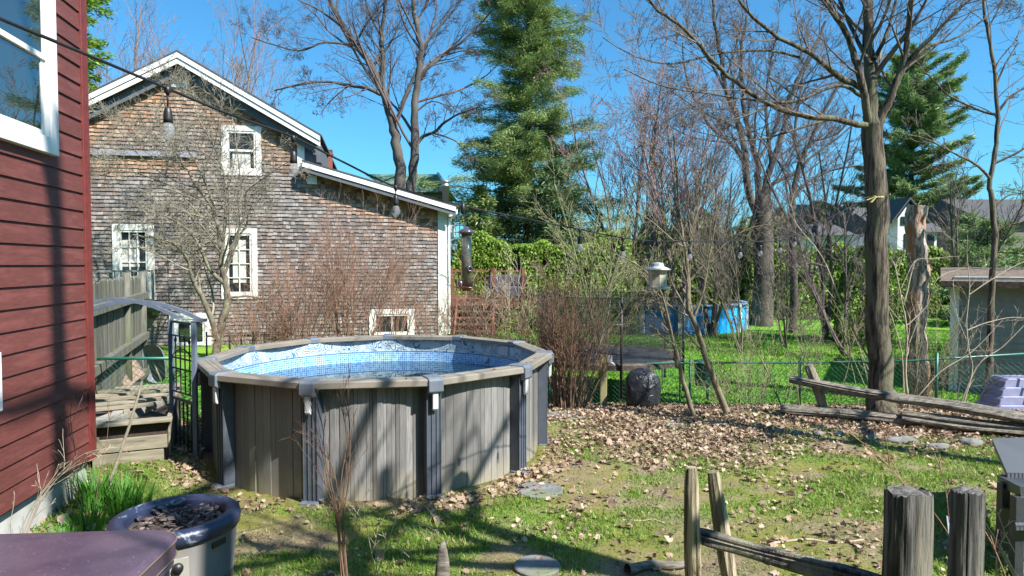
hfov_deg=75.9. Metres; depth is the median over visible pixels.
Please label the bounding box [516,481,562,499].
stepping stone
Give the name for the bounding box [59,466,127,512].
daylily clump
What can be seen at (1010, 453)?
garden chair
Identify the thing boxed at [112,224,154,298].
window
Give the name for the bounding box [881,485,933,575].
fence post
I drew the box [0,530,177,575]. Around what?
hot tub
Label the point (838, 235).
garage
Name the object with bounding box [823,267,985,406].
cane shrub
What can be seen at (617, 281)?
cane shrub
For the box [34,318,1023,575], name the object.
ground
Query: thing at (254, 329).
cane shrub
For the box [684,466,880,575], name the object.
split rail fence
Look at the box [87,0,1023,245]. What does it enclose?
sky
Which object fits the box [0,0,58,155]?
window
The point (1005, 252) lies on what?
pine tree
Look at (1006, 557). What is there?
briar
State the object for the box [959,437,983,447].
rock
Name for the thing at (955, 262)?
bare tree
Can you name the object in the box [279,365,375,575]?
twig shrub
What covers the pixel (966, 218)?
dark yew
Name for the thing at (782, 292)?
bare tree
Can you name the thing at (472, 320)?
cane shrub
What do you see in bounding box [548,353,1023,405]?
chain link fence
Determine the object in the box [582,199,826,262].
treeline
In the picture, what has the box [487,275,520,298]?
fence
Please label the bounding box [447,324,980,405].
lawn
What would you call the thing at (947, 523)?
plastic marker
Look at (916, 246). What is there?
dead snag
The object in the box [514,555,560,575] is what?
stepping stone
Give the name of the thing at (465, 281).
tube feeder
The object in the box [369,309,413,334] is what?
window
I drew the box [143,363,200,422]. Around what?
ground ivy
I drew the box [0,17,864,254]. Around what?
string lights
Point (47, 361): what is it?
red house
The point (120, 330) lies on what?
stockade fence
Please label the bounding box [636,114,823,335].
bare tree
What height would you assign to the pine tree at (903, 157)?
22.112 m
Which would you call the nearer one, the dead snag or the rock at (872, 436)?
the rock at (872, 436)
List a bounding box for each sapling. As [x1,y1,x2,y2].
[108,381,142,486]
[572,262,633,399]
[704,284,785,403]
[761,281,867,407]
[766,188,868,359]
[889,253,982,407]
[908,221,1023,408]
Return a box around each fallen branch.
[462,492,506,495]
[622,519,664,523]
[623,560,683,575]
[774,538,864,543]
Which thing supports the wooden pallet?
on the raised garden bed
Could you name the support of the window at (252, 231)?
in the shingled house at (297, 201)
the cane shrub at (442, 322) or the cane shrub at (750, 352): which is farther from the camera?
the cane shrub at (442, 322)
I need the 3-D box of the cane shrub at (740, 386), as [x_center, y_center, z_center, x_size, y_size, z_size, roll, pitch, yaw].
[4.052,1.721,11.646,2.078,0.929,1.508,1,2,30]
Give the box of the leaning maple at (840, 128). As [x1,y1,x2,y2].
[734,46,863,332]
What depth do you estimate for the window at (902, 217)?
43.31 m
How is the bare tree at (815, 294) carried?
on the ground at (506, 554)
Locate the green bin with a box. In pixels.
[694,359,712,398]
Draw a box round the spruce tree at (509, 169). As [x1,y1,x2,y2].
[416,0,629,293]
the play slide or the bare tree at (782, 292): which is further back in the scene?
the bare tree at (782, 292)
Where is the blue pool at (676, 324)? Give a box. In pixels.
[624,299,748,334]
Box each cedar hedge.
[447,229,638,334]
[625,232,753,324]
[773,240,909,319]
[904,245,1023,317]
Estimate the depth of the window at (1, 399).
5.36 m
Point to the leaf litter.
(701, 409)
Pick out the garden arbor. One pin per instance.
(193, 403)
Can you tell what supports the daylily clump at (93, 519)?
on the ground at (506, 554)
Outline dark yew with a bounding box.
[942,211,990,250]
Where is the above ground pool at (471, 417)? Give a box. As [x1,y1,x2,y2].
[197,334,553,505]
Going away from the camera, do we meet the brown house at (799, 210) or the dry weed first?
the dry weed
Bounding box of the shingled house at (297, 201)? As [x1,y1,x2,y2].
[88,50,458,345]
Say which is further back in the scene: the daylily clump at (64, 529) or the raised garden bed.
the raised garden bed
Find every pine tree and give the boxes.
[821,38,986,212]
[949,0,1023,266]
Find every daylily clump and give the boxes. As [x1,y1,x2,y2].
[35,520,84,532]
[56,497,114,531]
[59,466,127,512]
[92,470,150,515]
[111,475,157,507]
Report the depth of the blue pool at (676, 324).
26.63 m
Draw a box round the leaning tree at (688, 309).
[593,101,798,417]
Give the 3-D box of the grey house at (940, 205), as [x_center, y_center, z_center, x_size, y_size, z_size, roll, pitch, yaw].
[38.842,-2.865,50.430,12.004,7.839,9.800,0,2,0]
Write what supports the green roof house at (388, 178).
on the ground at (506, 554)
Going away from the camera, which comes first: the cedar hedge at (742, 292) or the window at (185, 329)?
the window at (185, 329)
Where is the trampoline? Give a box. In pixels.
[537,289,684,404]
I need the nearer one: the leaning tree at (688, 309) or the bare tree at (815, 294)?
the leaning tree at (688, 309)
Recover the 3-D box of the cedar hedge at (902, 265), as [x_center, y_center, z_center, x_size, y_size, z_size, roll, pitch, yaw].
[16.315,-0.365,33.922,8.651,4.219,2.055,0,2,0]
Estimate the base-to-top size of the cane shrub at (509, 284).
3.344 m
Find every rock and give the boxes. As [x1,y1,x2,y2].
[708,422,724,427]
[791,430,804,435]
[812,430,823,435]
[834,430,844,435]
[865,433,876,438]
[883,435,919,443]
[925,443,951,449]
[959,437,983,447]
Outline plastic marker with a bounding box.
[946,515,948,535]
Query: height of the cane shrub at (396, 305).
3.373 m
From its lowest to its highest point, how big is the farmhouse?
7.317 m
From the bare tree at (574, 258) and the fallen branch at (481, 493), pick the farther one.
the bare tree at (574, 258)
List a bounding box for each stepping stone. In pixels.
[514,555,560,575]
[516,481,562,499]
[548,411,584,420]
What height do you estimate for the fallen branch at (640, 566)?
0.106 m
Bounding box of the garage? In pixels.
[773,224,854,249]
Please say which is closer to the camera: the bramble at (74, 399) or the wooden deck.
the bramble at (74, 399)
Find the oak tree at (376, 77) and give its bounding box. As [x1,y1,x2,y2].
[227,0,516,191]
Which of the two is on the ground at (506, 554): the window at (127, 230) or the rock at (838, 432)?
the rock at (838, 432)
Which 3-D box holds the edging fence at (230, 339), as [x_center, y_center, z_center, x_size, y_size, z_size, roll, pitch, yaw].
[-6.795,1.445,17.078,2.318,0.620,0.060,0,2,0]
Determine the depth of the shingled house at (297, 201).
19.21 m
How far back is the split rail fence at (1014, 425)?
10.25 m
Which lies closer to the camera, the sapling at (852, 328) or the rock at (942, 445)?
the rock at (942, 445)
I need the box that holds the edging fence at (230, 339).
[205,332,295,355]
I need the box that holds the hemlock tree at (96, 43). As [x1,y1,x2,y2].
[86,0,116,90]
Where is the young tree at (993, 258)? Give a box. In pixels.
[900,0,1023,386]
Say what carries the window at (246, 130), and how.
in the shingled house at (297, 201)
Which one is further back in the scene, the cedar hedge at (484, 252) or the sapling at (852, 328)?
the cedar hedge at (484, 252)
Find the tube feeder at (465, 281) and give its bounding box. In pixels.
[454,214,476,290]
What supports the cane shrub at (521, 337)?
on the ground at (506, 554)
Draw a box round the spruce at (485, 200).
[447,182,506,309]
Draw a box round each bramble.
[52,379,131,515]
[348,486,443,575]
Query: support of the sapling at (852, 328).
on the ground at (506, 554)
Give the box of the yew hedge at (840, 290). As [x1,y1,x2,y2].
[821,246,897,343]
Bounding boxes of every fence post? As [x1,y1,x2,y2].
[597,354,614,406]
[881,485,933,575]
[947,485,985,575]
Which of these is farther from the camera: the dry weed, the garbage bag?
the garbage bag
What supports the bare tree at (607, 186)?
on the ground at (506, 554)
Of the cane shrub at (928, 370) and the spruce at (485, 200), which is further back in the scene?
the spruce at (485, 200)
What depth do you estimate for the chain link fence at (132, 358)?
9.51 m
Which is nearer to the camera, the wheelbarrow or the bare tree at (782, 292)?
the wheelbarrow
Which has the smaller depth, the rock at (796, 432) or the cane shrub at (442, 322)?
the rock at (796, 432)
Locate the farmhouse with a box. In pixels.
[834,197,945,250]
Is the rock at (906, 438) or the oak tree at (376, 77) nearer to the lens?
the rock at (906, 438)
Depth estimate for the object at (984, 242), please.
29.91 m
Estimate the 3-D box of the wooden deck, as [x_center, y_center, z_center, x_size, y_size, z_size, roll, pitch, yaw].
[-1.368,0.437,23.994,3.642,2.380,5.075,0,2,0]
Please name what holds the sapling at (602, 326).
on the ground at (506, 554)
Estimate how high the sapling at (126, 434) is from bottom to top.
1.485 m
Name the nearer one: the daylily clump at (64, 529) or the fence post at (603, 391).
the daylily clump at (64, 529)
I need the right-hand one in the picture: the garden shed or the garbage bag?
the garden shed
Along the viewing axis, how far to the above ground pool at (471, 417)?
7.51 m
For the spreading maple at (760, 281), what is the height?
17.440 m
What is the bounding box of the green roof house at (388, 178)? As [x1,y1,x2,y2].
[365,172,455,290]
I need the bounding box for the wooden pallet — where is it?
[95,383,179,417]
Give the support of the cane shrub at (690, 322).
on the ground at (506, 554)
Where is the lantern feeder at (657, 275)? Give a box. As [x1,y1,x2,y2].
[644,249,671,288]
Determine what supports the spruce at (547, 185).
on the ground at (506, 554)
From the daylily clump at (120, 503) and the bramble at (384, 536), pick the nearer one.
the bramble at (384, 536)
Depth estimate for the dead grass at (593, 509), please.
6.63 m
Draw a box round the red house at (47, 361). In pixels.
[0,0,96,533]
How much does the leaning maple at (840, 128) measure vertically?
11.894 m
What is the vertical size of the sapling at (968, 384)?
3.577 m
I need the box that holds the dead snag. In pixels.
[904,205,930,396]
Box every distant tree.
[90,0,226,85]
[91,3,186,87]
[117,0,293,106]
[152,0,302,119]
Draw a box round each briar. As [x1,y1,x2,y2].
[811,406,1005,575]
[985,509,1016,575]
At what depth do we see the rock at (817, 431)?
9.82 m
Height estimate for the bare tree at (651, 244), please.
13.403 m
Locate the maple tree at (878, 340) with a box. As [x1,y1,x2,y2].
[530,0,1023,413]
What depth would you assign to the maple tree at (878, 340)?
10.94 m
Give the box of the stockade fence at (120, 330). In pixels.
[93,271,149,402]
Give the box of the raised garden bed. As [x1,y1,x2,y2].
[92,383,180,467]
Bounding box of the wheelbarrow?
[142,344,166,382]
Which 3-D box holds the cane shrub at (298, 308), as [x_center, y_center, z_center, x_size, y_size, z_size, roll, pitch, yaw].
[-5.190,0.128,15.386,3.588,3.477,3.330,0,2,0]
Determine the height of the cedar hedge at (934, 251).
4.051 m
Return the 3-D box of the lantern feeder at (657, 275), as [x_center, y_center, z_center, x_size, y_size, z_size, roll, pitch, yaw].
[1.354,-0.205,6.097,0.236,0.431,0.236,-1,2,-22]
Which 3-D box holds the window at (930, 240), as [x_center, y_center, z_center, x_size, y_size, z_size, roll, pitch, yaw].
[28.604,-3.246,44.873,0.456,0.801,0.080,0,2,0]
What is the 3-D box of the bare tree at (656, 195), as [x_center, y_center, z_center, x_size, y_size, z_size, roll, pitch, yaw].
[7.112,-4.043,27.996,6.199,11.934,6.992,-1,3,-35]
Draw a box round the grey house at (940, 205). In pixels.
[927,199,1023,251]
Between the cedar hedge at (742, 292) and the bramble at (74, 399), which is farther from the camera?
the cedar hedge at (742, 292)
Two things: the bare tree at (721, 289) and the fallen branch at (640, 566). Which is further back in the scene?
the bare tree at (721, 289)
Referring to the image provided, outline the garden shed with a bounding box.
[940,267,1023,392]
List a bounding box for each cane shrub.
[195,269,336,351]
[232,223,368,341]
[283,175,431,336]
[330,228,440,334]
[391,271,462,334]
[399,274,525,338]
[448,244,575,342]
[470,266,631,398]
[487,242,650,410]
[496,252,656,346]
[643,263,833,356]
[648,302,844,408]
[685,360,803,412]
[770,267,905,363]
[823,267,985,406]
[907,319,1005,403]
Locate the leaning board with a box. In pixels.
[122,356,144,385]
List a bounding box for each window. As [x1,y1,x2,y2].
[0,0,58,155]
[0,352,2,410]
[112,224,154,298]
[169,313,211,345]
[221,125,261,175]
[221,228,257,298]
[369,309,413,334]
[901,216,904,224]
[927,235,933,245]
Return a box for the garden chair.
[992,437,1023,575]
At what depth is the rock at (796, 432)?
9.85 m
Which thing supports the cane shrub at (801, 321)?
on the ground at (506, 554)
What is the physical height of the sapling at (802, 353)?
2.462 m
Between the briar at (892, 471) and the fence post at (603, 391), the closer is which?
the briar at (892, 471)
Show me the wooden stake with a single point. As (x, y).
(442, 566)
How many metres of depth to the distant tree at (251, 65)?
55.95 m
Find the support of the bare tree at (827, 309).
on the ground at (506, 554)
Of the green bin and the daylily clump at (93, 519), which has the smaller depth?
the daylily clump at (93, 519)
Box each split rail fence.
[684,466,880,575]
[780,364,1023,436]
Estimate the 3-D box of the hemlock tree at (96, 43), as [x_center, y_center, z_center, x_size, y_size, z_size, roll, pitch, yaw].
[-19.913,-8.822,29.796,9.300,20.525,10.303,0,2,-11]
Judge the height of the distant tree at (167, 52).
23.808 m
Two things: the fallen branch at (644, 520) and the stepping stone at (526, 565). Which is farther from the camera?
the fallen branch at (644, 520)
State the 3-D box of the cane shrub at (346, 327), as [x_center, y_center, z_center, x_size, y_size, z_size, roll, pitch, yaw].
[-3.830,-0.447,16.531,3.922,4.503,4.174,0,2,0]
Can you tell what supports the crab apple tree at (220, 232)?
on the ground at (506, 554)
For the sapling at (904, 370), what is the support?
on the ground at (506, 554)
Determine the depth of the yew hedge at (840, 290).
23.54 m
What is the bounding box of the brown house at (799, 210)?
[795,205,854,223]
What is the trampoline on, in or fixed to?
on the ground at (506, 554)
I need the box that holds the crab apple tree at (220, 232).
[88,49,315,354]
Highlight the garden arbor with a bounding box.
[93,298,206,457]
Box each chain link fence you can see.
[97,357,168,405]
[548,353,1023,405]
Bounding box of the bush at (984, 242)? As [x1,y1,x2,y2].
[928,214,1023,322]
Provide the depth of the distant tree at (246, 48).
58.48 m
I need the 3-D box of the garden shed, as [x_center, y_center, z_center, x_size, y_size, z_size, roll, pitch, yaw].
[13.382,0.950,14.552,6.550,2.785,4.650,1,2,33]
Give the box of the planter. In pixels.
[106,494,240,575]
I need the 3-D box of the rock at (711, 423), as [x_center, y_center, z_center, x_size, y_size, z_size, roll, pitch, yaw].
[3.235,2.174,10.387,0.342,0.117,0.235,0,2,0]
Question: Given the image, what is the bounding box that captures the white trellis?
[447,214,463,255]
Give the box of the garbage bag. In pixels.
[625,368,660,409]
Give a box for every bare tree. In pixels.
[520,130,684,343]
[531,59,679,260]
[582,22,731,304]
[616,52,783,304]
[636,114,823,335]
[673,172,770,351]
[723,46,904,341]
[743,168,823,347]
[755,175,909,356]
[888,134,1023,271]
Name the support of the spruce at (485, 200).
on the ground at (506, 554)
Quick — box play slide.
[975,375,1023,411]
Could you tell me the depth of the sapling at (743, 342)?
11.34 m
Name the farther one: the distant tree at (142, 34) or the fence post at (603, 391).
the distant tree at (142, 34)
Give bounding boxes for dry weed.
[8,433,144,532]
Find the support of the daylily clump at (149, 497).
on the ground at (506, 554)
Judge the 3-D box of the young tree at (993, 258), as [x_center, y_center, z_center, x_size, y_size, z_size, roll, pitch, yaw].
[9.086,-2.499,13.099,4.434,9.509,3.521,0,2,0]
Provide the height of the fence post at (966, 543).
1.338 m
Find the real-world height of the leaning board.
0.538 m
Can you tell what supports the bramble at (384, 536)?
on the ground at (506, 554)
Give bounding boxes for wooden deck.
[447,268,524,337]
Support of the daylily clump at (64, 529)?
on the ground at (506, 554)
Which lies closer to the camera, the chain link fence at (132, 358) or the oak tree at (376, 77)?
the chain link fence at (132, 358)
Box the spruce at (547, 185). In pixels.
[510,155,598,290]
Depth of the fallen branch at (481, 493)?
7.30 m
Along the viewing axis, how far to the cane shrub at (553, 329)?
11.76 m
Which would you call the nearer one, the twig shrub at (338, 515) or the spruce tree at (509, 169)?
the twig shrub at (338, 515)
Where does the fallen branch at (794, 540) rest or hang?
on the ground at (506, 554)
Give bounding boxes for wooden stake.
[435,540,449,575]
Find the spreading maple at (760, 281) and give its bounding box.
[642,0,878,326]
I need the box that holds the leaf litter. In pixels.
[30,397,1023,575]
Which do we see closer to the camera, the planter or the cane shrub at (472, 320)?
the planter
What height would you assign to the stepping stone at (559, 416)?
0.052 m

